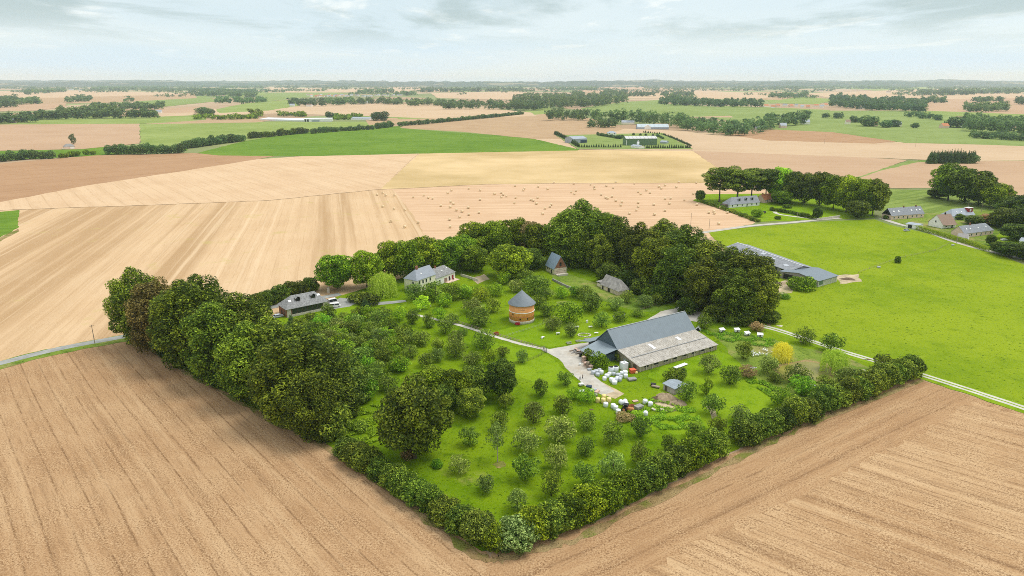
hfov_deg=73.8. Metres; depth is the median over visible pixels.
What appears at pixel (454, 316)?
apple tree
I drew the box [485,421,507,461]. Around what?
bare stemmed tree
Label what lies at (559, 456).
apple tree
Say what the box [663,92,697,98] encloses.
wood
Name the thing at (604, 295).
lawn
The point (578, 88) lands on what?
wood
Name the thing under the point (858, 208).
broadleaf tree
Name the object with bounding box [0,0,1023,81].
sky
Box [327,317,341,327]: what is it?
apple tree
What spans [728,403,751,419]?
apple tree
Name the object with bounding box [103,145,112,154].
hedgerow tree
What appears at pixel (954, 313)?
meadow
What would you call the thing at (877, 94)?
field
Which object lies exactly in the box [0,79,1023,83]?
hills
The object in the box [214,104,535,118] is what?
field
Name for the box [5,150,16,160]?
hedgerow tree
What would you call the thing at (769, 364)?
apple tree
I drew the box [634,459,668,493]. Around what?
hedge shrub
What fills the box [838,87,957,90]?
field
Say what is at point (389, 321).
apple tree
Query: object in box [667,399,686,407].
soil heap
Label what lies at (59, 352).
verge
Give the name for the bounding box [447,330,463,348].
apple tree
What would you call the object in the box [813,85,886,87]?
wood
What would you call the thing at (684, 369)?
upright tree
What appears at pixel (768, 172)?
tall tree
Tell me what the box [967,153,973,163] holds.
spruce
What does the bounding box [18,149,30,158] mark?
hedgerow tree
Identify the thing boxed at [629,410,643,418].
bush
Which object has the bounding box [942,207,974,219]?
red dormer house
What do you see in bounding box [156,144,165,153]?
hedgerow tree
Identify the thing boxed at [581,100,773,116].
field
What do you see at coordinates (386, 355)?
apple tree
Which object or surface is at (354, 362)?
bushy tree
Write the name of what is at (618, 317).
apple tree
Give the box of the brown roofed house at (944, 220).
[928,212,957,228]
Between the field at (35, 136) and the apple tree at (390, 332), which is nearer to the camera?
the apple tree at (390, 332)
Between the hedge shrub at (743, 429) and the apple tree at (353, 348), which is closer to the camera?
the hedge shrub at (743, 429)
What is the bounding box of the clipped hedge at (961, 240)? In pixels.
[916,225,989,251]
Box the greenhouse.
[260,117,303,121]
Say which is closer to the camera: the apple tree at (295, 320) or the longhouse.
the apple tree at (295, 320)
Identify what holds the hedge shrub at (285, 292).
on the field at (60, 268)
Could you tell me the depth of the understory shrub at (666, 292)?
302.90 m
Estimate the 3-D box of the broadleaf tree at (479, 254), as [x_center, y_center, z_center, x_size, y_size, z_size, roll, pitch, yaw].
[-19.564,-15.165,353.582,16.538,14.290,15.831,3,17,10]
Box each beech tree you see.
[102,266,159,345]
[122,276,170,354]
[145,279,219,370]
[169,273,228,350]
[178,301,243,387]
[196,291,273,363]
[212,320,274,400]
[240,314,306,386]
[246,338,316,425]
[273,331,353,402]
[277,368,343,442]
[540,211,584,265]
[555,198,603,259]
[560,224,593,268]
[583,212,623,257]
[585,233,616,270]
[598,215,629,270]
[616,221,659,272]
[631,236,670,285]
[637,218,677,243]
[651,243,699,298]
[662,224,709,253]
[679,256,730,309]
[681,240,727,278]
[710,246,752,281]
[710,268,759,316]
[727,248,782,286]
[743,267,780,320]
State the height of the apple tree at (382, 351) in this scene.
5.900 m
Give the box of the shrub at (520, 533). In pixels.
[495,513,540,553]
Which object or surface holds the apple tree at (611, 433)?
on the lawn at (481, 456)
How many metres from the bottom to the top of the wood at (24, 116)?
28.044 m
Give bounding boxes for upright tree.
[679,367,687,376]
[699,375,713,394]
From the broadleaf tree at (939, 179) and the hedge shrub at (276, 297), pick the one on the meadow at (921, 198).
the broadleaf tree at (939, 179)
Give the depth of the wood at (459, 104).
2413.54 m
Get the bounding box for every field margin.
[151,351,501,563]
[497,379,924,563]
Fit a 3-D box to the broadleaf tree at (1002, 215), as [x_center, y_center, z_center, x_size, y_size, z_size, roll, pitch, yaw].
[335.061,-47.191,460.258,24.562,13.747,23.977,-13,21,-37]
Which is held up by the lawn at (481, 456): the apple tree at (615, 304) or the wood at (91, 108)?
the apple tree at (615, 304)
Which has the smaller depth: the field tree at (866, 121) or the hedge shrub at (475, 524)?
the hedge shrub at (475, 524)
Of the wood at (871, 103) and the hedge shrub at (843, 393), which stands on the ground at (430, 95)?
the wood at (871, 103)
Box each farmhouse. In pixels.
[403,265,435,290]
[621,120,634,123]
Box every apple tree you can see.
[291,316,306,324]
[302,322,320,333]
[303,312,319,321]
[310,313,330,325]
[312,321,327,332]
[312,325,334,334]
[315,328,336,340]
[319,303,336,314]
[321,330,338,340]
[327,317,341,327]
[327,318,349,329]
[329,324,349,334]
[332,333,352,343]
[335,339,356,351]
[336,311,350,320]
[339,332,356,343]
[340,320,360,333]
[342,313,368,325]
[342,350,359,357]
[345,344,360,352]
[349,314,363,325]
[349,336,366,348]
[350,307,363,315]
[351,345,375,363]
[354,347,370,360]
[355,322,371,335]
[359,329,372,341]
[359,355,375,370]
[359,378,378,397]
[360,305,375,318]
[361,339,379,354]
[362,321,383,335]
[362,363,382,374]
[364,312,378,321]
[366,310,388,325]
[368,328,389,342]
[368,367,383,384]
[369,337,387,355]
[369,360,385,372]
[373,306,392,317]
[373,347,394,364]
[376,351,391,361]
[378,326,396,339]
[378,372,399,391]
[380,318,397,331]
[382,316,399,328]
[385,336,407,351]
[385,355,407,371]
[386,345,400,355]
[389,356,410,371]
[391,334,408,346]
[392,306,406,319]
[393,325,412,336]
[398,323,415,334]
[399,344,418,358]
[402,330,414,344]
[404,283,423,300]
[405,309,419,323]
[405,311,417,322]
[409,330,430,345]
[412,295,430,309]
[418,353,435,364]
[419,287,435,301]
[422,310,433,327]
[423,280,447,298]
[424,319,434,327]
[431,337,443,350]
[431,347,444,361]
[432,307,447,319]
[434,292,452,306]
[437,316,453,333]
[442,282,461,300]
[444,338,467,358]
[446,312,459,323]
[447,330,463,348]
[448,454,470,473]
[457,284,472,298]
[458,327,467,334]
[458,426,480,445]
[461,297,481,312]
[461,351,483,365]
[466,306,491,326]
[471,286,491,301]
[472,329,494,348]
[474,474,493,492]
[480,348,498,364]
[485,282,504,295]
[485,297,500,311]
[490,409,509,430]
[496,346,509,356]
[497,271,510,283]
[498,392,514,407]
[506,488,527,511]
[507,279,525,292]
[511,426,543,453]
[512,453,541,480]
[513,267,533,280]
[515,348,527,362]
[519,275,535,288]
[521,401,544,423]
[524,275,550,293]
[532,295,546,308]
[532,378,547,395]
[535,285,553,299]
[539,302,555,316]
[540,467,563,496]
[541,443,567,469]
[542,315,562,330]
[543,414,576,443]
[553,285,569,297]
[553,395,572,413]
[555,301,583,322]
[557,371,573,385]
[563,322,577,336]
[566,387,581,399]
[568,286,582,295]
[572,460,598,483]
[574,285,593,298]
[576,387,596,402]
[576,435,595,455]
[577,411,596,430]
[579,291,604,310]
[592,311,611,326]
[596,450,625,474]
[601,421,626,443]
[605,297,624,310]
[612,311,627,321]
[619,290,633,302]
[630,308,644,316]
[630,416,652,437]
[630,439,651,462]
[635,294,653,306]
[641,284,656,295]
[651,293,664,304]
[661,434,676,449]
[676,380,698,401]
[684,420,704,436]
[696,312,715,328]
[698,354,721,373]
[700,392,725,413]
[706,415,727,432]
[719,365,741,384]
[724,314,738,325]
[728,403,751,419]
[735,340,752,358]
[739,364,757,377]
[749,321,764,331]
[758,355,779,372]
[765,370,785,383]
[770,387,800,404]
[783,363,813,383]
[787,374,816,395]
[792,326,816,344]
[801,386,816,396]
[816,374,835,387]
[819,332,847,348]
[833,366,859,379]
[873,353,896,362]
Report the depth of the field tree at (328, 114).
1830.94 m
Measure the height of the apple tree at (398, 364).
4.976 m
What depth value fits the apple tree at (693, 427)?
188.66 m
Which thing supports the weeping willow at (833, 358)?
on the pond bank
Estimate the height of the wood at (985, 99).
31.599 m
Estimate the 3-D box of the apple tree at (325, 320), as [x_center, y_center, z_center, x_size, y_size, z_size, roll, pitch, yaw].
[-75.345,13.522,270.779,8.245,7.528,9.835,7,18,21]
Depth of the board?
237.20 m
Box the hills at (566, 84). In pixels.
[0,81,1023,86]
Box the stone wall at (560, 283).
[552,278,572,289]
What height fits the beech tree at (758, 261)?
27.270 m
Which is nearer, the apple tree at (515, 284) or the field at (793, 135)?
the apple tree at (515, 284)
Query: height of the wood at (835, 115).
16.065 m
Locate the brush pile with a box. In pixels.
[616,411,635,422]
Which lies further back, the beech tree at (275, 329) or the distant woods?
the distant woods
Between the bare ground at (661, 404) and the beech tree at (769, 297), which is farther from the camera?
the beech tree at (769, 297)
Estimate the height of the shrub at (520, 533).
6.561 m
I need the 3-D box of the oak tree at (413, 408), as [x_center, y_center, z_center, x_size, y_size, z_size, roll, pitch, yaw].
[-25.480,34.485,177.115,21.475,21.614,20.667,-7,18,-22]
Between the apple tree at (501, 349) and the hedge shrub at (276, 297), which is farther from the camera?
the hedge shrub at (276, 297)
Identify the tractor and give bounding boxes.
[621,402,633,411]
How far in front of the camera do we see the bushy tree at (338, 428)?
186.14 m
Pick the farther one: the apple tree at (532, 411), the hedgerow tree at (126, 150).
the hedgerow tree at (126, 150)
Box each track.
[719,318,1023,409]
[765,326,1023,407]
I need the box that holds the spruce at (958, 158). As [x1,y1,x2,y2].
[955,151,960,162]
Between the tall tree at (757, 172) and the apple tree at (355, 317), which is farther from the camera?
the tall tree at (757, 172)
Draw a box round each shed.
[351,117,374,119]
[565,136,586,142]
[596,274,629,295]
[630,144,644,148]
[662,379,685,394]
[726,242,810,272]
[957,233,969,240]
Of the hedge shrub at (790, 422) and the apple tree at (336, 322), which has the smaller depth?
the hedge shrub at (790, 422)
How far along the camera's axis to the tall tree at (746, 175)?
550.36 m
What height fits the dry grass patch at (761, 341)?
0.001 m
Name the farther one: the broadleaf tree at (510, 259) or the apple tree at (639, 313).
the broadleaf tree at (510, 259)
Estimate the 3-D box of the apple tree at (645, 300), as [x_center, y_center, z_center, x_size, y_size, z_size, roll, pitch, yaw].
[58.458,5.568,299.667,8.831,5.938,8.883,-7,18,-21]
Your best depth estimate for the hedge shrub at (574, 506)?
150.62 m
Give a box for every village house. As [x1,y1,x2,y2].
[779,123,786,127]
[939,123,949,127]
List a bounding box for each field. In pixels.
[0,91,179,97]
[0,104,66,110]
[0,115,205,123]
[0,124,140,150]
[0,153,272,201]
[0,154,416,209]
[0,190,423,360]
[0,210,19,236]
[0,341,489,575]
[10,107,198,115]
[25,93,195,103]
[106,154,767,237]
[135,96,213,106]
[139,122,373,146]
[150,112,193,116]
[151,117,270,123]
[199,126,578,155]
[213,91,265,97]
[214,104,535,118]
[216,100,297,112]
[263,92,344,100]
[264,87,417,92]
[366,118,445,124]
[381,150,718,188]
[387,183,767,239]
[398,117,424,118]
[400,127,490,134]
[401,114,623,138]
[432,91,541,99]
[449,88,511,91]
[484,378,1023,575]
[525,107,550,114]
[536,129,691,150]
[572,87,690,92]
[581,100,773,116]
[627,91,772,98]
[632,402,1023,575]
[657,130,1023,160]
[694,151,905,176]
[715,107,1023,144]
[720,130,894,143]
[722,106,828,110]
[748,91,810,99]
[768,97,829,103]
[772,128,1023,145]
[809,89,1023,98]
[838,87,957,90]
[857,161,1023,195]
[903,96,1023,113]
[923,111,1023,117]
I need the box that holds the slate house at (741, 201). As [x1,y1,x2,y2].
[720,195,759,207]
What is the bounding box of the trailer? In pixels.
[627,377,636,381]
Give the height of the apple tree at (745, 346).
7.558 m
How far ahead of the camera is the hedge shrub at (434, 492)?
155.64 m
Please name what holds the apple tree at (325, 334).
on the lawn at (481, 456)
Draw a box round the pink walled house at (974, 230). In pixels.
[951,223,993,236]
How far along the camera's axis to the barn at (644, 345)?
246.63 m
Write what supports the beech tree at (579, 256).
on the lawn at (481, 456)
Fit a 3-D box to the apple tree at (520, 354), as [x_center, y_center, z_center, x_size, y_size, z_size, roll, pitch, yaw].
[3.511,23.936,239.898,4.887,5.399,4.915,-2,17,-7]
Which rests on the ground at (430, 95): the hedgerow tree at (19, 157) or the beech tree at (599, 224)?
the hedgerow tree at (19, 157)
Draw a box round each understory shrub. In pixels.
[595,262,621,279]
[616,269,639,287]
[629,275,656,294]
[651,284,674,303]
[675,295,699,314]
[702,304,728,321]
[730,306,758,325]
[757,310,781,323]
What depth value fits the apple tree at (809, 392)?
212.69 m
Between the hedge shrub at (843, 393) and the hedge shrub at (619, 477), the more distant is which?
the hedge shrub at (843, 393)
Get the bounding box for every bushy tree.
[307,401,352,441]
[332,379,365,418]
[335,356,364,372]
[344,367,376,402]
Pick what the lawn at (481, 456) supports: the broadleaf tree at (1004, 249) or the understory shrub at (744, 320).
the understory shrub at (744, 320)
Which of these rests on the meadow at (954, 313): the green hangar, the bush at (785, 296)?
the bush at (785, 296)
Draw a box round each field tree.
[68,133,75,143]
[194,107,209,113]
[204,109,214,113]
[325,111,334,117]
[370,112,379,120]
[377,111,389,120]
[849,115,857,121]
[858,115,879,125]
[877,119,892,126]
[890,119,901,126]
[910,123,919,127]
[944,116,965,127]
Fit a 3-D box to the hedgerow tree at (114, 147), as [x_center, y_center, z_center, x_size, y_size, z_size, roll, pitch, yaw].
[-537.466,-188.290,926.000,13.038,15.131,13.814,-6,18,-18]
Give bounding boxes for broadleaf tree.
[314,255,352,288]
[347,250,384,287]
[374,240,406,277]
[391,240,425,277]
[409,235,442,268]
[409,364,447,389]
[426,238,462,269]
[435,368,474,405]
[436,382,458,411]
[446,234,476,266]
[455,221,495,252]
[456,386,486,416]
[460,244,489,271]
[462,364,490,394]
[475,220,513,257]
[484,358,517,396]
[485,244,532,274]
[501,217,525,246]
[516,221,540,250]
[521,223,549,256]
[522,248,545,268]
[695,190,705,199]
[751,208,763,216]
[765,166,792,193]
[771,190,793,203]
[777,171,803,201]
[788,172,820,203]
[808,171,831,205]
[812,206,822,218]
[817,174,844,208]
[831,174,862,211]
[846,178,877,208]
[846,200,872,217]
[862,178,891,215]
[927,162,970,200]
[927,188,947,197]
[944,168,994,202]
[955,213,965,218]
[963,215,986,223]
[966,175,998,205]
[979,182,1017,207]
[980,213,989,223]
[985,235,997,243]
[986,207,1022,226]
[989,241,1008,253]
[993,202,999,208]
[994,242,1021,256]
[997,223,1023,239]
[998,194,1023,208]
[1007,208,1023,224]
[1008,242,1023,258]
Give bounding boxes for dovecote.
[508,290,535,324]
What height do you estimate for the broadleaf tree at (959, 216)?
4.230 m
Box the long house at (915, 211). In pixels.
[882,205,924,219]
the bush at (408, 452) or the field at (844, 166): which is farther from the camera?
the field at (844, 166)
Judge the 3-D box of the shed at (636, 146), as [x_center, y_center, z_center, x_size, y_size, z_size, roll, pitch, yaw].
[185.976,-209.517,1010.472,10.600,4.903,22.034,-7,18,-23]
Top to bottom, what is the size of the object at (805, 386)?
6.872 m
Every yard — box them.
[329,298,355,308]
[543,342,613,394]
[602,382,623,398]
[647,309,717,323]
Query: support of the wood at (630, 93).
on the ground at (430, 95)
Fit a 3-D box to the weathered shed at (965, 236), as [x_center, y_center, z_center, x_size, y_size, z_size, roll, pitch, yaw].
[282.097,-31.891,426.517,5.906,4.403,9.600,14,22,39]
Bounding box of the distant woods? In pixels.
[0,85,1023,98]
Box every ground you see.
[0,87,1023,556]
[473,274,488,283]
[654,394,675,411]
[778,280,793,293]
[837,274,861,283]
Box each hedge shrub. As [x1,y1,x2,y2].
[156,348,165,357]
[179,357,189,368]
[189,362,208,377]
[208,374,222,388]
[240,391,254,402]
[247,293,265,307]
[248,395,256,407]
[255,290,273,305]
[263,289,282,304]
[271,284,291,300]
[283,281,298,294]
[291,280,310,293]
[303,277,319,291]
[309,420,333,443]
[331,436,356,456]
[338,440,369,467]
[350,445,384,473]
[366,455,391,481]
[377,462,409,488]
[384,467,421,498]
[398,477,431,506]
[415,483,445,512]
[425,494,462,526]
[443,503,476,535]
[458,507,497,546]
[480,521,510,553]
[512,504,553,541]
[534,498,576,539]
[556,491,592,529]
[567,482,607,523]
[590,478,626,515]
[608,469,639,505]
[621,468,651,498]
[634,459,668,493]
[646,449,681,481]
[665,444,693,477]
[673,436,709,470]
[688,433,718,464]
[698,426,730,457]
[727,418,763,446]
[744,413,775,439]
[757,407,785,435]
[768,407,797,431]
[781,395,812,425]
[795,397,822,422]
[805,391,831,417]
[814,384,842,411]
[830,383,852,407]
[835,375,863,403]
[851,376,874,400]
[853,369,885,396]
[866,362,902,389]
[870,367,891,390]
[878,363,909,384]
[890,356,922,381]
[900,354,924,375]
[909,355,927,377]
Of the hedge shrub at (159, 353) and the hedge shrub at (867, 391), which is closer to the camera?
the hedge shrub at (867, 391)
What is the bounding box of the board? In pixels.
[674,363,687,367]
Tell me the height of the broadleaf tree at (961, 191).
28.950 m
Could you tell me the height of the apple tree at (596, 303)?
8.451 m
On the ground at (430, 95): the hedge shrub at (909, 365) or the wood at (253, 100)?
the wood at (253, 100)
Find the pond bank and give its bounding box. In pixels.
[774,360,835,383]
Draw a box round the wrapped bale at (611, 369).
[608,366,613,372]
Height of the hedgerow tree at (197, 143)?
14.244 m
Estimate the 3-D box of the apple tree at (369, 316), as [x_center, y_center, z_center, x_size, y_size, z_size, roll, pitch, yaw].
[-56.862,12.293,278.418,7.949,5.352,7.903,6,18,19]
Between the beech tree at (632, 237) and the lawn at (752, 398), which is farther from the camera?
the beech tree at (632, 237)
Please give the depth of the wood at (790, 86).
9314.72 m
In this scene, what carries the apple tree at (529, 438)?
on the lawn at (481, 456)
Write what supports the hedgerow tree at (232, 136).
on the field at (160, 134)
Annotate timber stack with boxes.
[569,347,582,353]
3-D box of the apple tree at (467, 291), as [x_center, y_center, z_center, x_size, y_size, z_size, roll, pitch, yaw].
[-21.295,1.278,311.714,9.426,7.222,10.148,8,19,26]
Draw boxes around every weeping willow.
[367,271,397,298]
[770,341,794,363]
[819,348,851,374]
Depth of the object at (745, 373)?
228.20 m
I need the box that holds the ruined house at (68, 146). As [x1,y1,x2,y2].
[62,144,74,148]
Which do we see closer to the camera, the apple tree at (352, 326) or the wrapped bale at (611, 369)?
the wrapped bale at (611, 369)
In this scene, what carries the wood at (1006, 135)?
on the ground at (430, 95)
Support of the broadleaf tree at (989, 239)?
on the lawn at (999, 236)
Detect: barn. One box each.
[580,311,717,371]
[636,124,668,128]
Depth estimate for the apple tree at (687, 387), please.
210.01 m
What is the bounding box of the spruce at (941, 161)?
[938,154,944,163]
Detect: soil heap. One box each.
[656,393,678,403]
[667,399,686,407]
[839,277,854,279]
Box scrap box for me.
[634,403,643,409]
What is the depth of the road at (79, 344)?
255.12 m
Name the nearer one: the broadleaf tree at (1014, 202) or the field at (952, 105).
the broadleaf tree at (1014, 202)
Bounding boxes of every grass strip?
[0,145,186,159]
[0,229,18,240]
[857,161,923,177]
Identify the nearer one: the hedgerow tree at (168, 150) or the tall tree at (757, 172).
the tall tree at (757, 172)
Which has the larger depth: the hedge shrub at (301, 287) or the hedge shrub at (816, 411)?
the hedge shrub at (301, 287)
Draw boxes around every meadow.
[709,219,1023,403]
[883,189,992,213]
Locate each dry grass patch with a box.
[493,461,505,467]
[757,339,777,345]
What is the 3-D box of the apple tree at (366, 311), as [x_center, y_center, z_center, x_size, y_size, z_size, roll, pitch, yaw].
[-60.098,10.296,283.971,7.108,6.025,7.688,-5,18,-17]
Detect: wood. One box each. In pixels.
[0,93,19,107]
[0,110,38,122]
[16,96,42,104]
[22,86,66,94]
[33,106,160,118]
[55,103,119,111]
[64,95,92,101]
[89,100,165,109]
[91,85,168,89]
[123,96,133,101]
[188,86,258,96]
[191,112,262,119]
[214,95,243,102]
[218,85,268,87]
[240,95,267,103]
[247,108,263,114]
[274,85,334,87]
[276,110,306,116]
[286,97,327,105]
[323,96,354,104]
[332,112,362,119]
[353,96,404,104]
[357,88,393,92]
[395,89,417,94]
[405,97,446,105]
[420,86,523,91]
[442,98,540,109]
[510,88,628,109]
[544,107,590,119]
[548,85,597,89]
[587,117,617,126]
[589,107,686,125]
[624,90,694,95]
[636,84,725,87]
[658,97,764,106]
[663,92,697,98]
[675,112,777,134]
[732,85,804,88]
[763,110,812,125]
[768,91,808,96]
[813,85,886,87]
[821,112,844,118]
[828,92,927,111]
[904,111,942,119]
[917,87,974,94]
[921,95,947,102]
[961,111,1023,133]
[962,100,1011,111]
[966,87,1023,93]
[968,129,1023,140]
[970,96,1003,101]
[975,155,980,161]
[1013,95,1023,104]
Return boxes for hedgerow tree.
[0,153,9,161]
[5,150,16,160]
[13,153,24,159]
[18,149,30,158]
[27,149,38,158]
[36,151,47,158]
[45,150,56,158]
[66,151,74,156]
[82,149,89,154]
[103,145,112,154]
[111,144,120,153]
[117,144,125,153]
[123,145,131,153]
[129,144,137,154]
[135,144,145,154]
[141,142,151,153]
[150,145,158,153]
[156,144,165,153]
[163,145,172,153]
[169,143,178,152]
[175,143,185,152]
[181,140,189,148]
[190,138,199,147]
[197,137,205,146]
[205,138,213,145]
[206,135,214,144]
[214,137,221,144]
[219,134,227,143]
[225,135,232,142]
[226,133,234,142]
[251,132,257,137]
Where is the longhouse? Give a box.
[277,291,328,317]
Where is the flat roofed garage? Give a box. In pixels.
[906,222,922,228]
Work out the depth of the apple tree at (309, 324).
261.16 m
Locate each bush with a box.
[346,291,367,303]
[348,419,367,432]
[357,292,381,306]
[400,448,416,460]
[430,458,442,468]
[582,348,593,360]
[589,351,610,368]
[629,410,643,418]
[662,366,685,381]
[779,292,790,298]
[782,204,792,207]
[785,276,817,291]
[894,256,901,262]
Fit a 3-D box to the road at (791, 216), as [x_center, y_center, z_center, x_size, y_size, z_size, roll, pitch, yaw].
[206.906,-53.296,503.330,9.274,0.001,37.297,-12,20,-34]
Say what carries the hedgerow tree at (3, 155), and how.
on the ground at (430, 95)
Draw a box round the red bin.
[629,368,635,373]
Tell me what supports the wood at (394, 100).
on the ground at (430, 95)
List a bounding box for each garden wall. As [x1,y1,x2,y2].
[461,274,478,281]
[817,215,839,219]
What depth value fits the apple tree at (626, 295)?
304.46 m
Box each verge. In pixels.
[0,335,128,368]
[717,318,1023,412]
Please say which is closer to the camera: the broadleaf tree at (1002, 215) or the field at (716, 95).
the broadleaf tree at (1002, 215)
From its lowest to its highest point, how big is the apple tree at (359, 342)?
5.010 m
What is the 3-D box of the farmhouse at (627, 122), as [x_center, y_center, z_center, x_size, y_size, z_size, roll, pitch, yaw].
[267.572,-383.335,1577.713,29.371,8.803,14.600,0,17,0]
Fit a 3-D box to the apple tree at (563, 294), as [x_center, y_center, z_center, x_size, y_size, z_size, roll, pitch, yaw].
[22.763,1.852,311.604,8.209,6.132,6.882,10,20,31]
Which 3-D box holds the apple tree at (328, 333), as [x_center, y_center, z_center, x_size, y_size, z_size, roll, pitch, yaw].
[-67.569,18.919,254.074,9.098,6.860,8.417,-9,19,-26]
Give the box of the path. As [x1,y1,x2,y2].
[413,313,552,351]
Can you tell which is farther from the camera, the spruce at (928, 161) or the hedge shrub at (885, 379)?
the spruce at (928, 161)
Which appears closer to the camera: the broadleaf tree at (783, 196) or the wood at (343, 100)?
the broadleaf tree at (783, 196)
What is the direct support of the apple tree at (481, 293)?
on the lawn at (481, 456)
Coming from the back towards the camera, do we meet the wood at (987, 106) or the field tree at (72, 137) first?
the wood at (987, 106)
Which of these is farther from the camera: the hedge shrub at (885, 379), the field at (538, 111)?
the field at (538, 111)
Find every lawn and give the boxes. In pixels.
[171,253,872,550]
[305,307,357,319]
[478,342,592,398]
[492,315,629,346]
[544,265,674,311]
[556,133,691,148]
[648,349,779,434]
[693,194,874,221]
[708,328,868,397]
[881,209,1023,260]
[987,233,1019,246]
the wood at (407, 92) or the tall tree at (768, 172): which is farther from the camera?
the wood at (407, 92)
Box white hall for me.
[304,118,332,121]
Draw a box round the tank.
[619,361,628,369]
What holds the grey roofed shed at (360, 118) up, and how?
on the field at (393, 120)
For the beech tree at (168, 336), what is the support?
on the lawn at (481, 456)
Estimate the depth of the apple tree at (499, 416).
192.49 m
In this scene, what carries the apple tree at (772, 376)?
on the lawn at (800, 353)
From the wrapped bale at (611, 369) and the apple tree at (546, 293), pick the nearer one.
the wrapped bale at (611, 369)
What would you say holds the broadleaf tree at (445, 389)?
on the lawn at (481, 456)
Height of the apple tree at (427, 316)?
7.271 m
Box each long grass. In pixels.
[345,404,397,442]
[639,398,704,429]
[699,329,774,346]
[746,376,789,402]
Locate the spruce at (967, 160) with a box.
[963,153,968,163]
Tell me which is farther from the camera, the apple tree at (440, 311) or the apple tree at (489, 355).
the apple tree at (440, 311)
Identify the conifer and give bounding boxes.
[287,315,293,325]
[324,310,338,322]
[359,298,372,314]
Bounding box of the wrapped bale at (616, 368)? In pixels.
[613,365,618,372]
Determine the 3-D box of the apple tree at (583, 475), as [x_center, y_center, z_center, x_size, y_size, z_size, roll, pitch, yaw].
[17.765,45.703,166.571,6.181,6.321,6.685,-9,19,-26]
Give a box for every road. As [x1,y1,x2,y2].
[0,293,340,364]
[337,298,405,304]
[702,218,841,232]
[773,212,815,218]
[879,218,1022,258]
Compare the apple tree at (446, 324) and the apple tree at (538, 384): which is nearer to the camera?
the apple tree at (538, 384)
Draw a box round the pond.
[777,361,830,381]
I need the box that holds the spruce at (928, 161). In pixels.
[925,152,932,163]
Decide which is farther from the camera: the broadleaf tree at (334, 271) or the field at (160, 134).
the field at (160, 134)
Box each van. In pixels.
[327,297,337,303]
[330,302,340,306]
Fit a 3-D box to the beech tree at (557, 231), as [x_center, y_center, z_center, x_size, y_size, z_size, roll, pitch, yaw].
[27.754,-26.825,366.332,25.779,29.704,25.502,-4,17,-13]
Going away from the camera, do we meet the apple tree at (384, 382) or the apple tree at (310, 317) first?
the apple tree at (384, 382)
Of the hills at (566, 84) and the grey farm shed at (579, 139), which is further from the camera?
the hills at (566, 84)
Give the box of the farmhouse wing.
[433,265,454,283]
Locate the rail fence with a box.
[449,318,544,348]
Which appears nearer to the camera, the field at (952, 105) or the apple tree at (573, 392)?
the apple tree at (573, 392)
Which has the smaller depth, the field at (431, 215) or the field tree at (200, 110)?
the field at (431, 215)
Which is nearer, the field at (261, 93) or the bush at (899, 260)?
the bush at (899, 260)
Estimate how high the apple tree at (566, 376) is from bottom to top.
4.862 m
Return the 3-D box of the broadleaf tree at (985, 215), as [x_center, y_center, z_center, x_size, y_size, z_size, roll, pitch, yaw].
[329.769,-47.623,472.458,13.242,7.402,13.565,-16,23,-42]
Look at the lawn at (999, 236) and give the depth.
427.86 m
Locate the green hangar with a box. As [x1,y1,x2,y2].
[623,136,657,144]
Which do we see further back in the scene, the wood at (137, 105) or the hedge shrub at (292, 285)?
the wood at (137, 105)
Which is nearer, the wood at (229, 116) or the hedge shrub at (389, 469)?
the hedge shrub at (389, 469)
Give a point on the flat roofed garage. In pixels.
(912, 225)
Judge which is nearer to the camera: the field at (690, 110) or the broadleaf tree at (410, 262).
the broadleaf tree at (410, 262)
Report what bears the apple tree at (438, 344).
on the lawn at (481, 456)
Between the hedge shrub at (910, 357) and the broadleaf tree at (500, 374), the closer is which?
the broadleaf tree at (500, 374)
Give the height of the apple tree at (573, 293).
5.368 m
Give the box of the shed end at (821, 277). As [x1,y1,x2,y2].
[778,267,838,286]
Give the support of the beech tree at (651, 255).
on the lawn at (481, 456)
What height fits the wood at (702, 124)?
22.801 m
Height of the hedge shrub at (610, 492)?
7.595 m
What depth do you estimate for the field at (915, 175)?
732.84 m
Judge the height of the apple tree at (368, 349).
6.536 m
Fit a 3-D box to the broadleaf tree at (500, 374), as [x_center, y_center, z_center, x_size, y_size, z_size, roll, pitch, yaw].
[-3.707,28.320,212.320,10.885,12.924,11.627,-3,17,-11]
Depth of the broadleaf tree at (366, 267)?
320.92 m
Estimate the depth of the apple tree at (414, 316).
276.98 m
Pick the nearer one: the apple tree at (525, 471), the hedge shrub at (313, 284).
the apple tree at (525, 471)
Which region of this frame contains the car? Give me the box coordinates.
[273,313,283,317]
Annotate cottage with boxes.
[545,252,567,276]
[758,193,775,202]
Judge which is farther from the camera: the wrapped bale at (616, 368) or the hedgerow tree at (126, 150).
the hedgerow tree at (126, 150)
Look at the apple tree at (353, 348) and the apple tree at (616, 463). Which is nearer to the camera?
the apple tree at (616, 463)
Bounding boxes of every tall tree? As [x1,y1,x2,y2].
[701,167,740,201]
[722,165,759,196]
[741,168,771,195]
[758,168,785,193]
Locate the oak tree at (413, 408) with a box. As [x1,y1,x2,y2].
[373,373,453,458]
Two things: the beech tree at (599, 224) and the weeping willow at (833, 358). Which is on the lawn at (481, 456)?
the beech tree at (599, 224)

